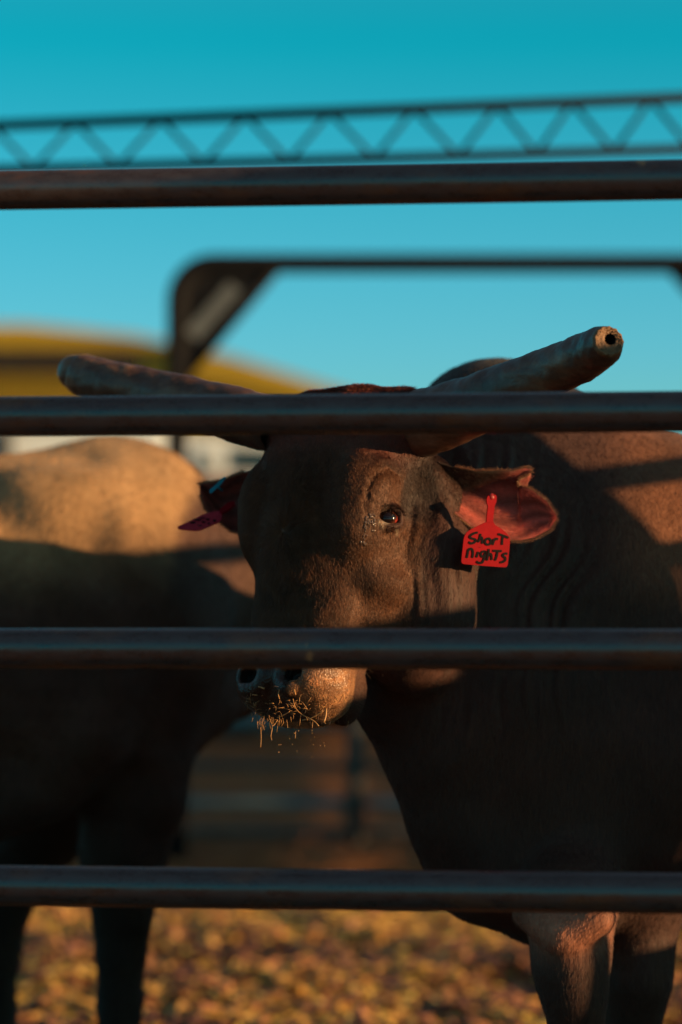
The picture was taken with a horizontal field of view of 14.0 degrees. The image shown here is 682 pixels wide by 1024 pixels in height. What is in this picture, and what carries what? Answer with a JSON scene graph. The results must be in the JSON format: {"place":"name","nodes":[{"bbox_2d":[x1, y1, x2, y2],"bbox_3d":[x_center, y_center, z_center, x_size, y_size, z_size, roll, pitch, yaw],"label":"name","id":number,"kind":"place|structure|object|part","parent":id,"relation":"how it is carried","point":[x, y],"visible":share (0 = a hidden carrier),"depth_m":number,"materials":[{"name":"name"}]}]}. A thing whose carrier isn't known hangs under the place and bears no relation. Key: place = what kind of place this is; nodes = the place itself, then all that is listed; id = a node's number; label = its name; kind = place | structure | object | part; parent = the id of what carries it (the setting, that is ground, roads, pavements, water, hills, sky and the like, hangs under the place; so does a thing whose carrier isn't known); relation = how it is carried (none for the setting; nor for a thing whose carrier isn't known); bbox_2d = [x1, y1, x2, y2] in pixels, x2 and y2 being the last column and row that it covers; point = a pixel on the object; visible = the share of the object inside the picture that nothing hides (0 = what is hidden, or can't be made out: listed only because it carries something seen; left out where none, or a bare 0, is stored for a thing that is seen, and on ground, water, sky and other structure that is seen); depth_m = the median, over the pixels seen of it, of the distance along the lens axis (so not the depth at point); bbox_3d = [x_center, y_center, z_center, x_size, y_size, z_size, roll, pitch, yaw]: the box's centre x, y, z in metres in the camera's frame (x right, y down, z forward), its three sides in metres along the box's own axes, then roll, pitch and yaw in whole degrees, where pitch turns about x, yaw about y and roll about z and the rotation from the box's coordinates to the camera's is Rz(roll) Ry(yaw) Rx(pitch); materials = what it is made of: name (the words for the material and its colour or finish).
{"place":"outdoors","nodes":[
{"label":"outdoors","id":0,"kind":"place"},
{"bbox_2d":[0,324,330,438],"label":"barn","id":1,"kind":"structure","parent":0,"point":[32,357],"depth_m":39.81,"materials":[{"name":"yellow metal"}]},
{"bbox_2d":[187,435,263,739],"bbox_3d":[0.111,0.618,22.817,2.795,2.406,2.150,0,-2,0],"label":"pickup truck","id":2,"kind":"object","parent":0,"point":[211,457],"visible":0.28,"depth_m":22.02,"materials":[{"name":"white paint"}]},
{"bbox_3d":[-1.082,-0.396,22.026,0.136,0.210,0.020,0,-2,0],"label":"window","id":3,"kind":"part","parent":2,"relation":"part of","materials":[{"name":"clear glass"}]},
{"bbox_3d":[-0.464,-0.404,22.026,0.841,0.227,0.020,0,-2,0],"label":"window","id":4,"kind":"part","parent":2,"relation":"part of","materials":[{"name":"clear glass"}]},
{"bbox_2d":[0,0,681,433],"label":"sky","id":5,"kind":"structure","parent":0,"point":[101,270],"materials":[{"name":"blue"}]},
{"bbox_2d":[17,729,681,1023],"bbox_3d":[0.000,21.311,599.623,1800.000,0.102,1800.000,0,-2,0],"label":"ground","id":6,"kind":"structure","parent":0,"point":[336,852],"depth_m":12.52,"materials":[{"name":"brown soil"}]},
{"bbox_2d":[0,435,189,454],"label":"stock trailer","id":7,"kind":"object","parent":6,"relation":"on","point":[14,444],"visible":0.05,"depth_m":24.03,"materials":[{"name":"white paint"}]},
{"bbox_2d":[0,436,341,1023],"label":"bull","id":8,"kind":"object","parent":6,"relation":"on","point":[96,767],"visible":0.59,"depth_m":5.69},
{"bbox_2d":[187,714,407,846],"bbox_3d":[-0.002,0.916,12.313,14.006,1.300,0.271,0,-2,1],"label":"pen fence","id":9,"kind":"object","parent":6,"relation":"on","point":[355,803],"visible":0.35,"depth_m":12.35,"materials":[{"name":"grey metal"}]},
{"bbox_2d":[0,159,681,913],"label":"pipe fence","id":10,"kind":"object","parent":6,"relation":"on","point":[494,649],"visible":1,"depth_m":3.98,"materials":[{"name":"black metal"}]},
{"bbox_2d":[0,92,681,169],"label":"overhead truss","id":11,"kind":"object","parent":6,"relation":"on","point":[576,103],"visible":0.98,"depth_m":8.15,"materials":[{"name":"metal"}]},
{"bbox_2d":[16,906,681,1023],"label":"straw litter","id":12,"kind":"object","parent":6,"relation":"on","point":[283,968],"visible":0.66,"depth_m":7.83,"materials":[{"name":"plant"}]},
{"bbox_2d":[57,326,681,1023],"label":"bull","id":13,"kind":"object","parent":6,"relation":"on","point":[531,770],"visible":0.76,"depth_m":4.71,"materials":[{"name":"brown"}]},
{"bbox_2d":[177,501,234,530],"bbox_3d":[-0.227,0.006,4.804,0.107,0.055,0.040,1,-2,-24],"label":"ear tag","id":14,"kind":"object","parent":13,"relation":"hanging from","point":[203,521],"visible":1,"depth_m":4.80,"materials":[{"name":"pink plastic"}]},
{"bbox_2d":[209,476,225,492],"bbox_3d":[-0.214,-0.047,4.843,0.028,0.030,0.024,0,-2,0],"label":"ear tag","id":15,"kind":"object","parent":13,"relation":"hanging from","point":[216,486],"visible":1,"depth_m":4.83,"materials":[{"name":"teal plastic"}]},
{"bbox_2d":[246,686,347,757],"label":"hay wisps","id":16,"kind":"object","parent":13,"relation":"on","point":[263,725],"visible":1,"depth_m":4.49,"materials":[{"name":"yellow plant"}]},
{"bbox_2d":[461,493,509,566],"bbox_3d":[0.238,0.030,4.604,0.090,0.123,0.010,1,-2,-22],"label":"ear tag","id":17,"kind":"object","parent":13,"relation":"hanging from","point":[487,543],"visible":1,"depth_m":4.60,"materials":[{"name":"red plastic"}]},
{"bbox_2d":[167,254,681,860],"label":"gate frame","id":18,"kind":"object","parent":6,"relation":"on","point":[211,298],"visible":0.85,"depth_m":11.61,"materials":[{"name":"paint"}]}
]}

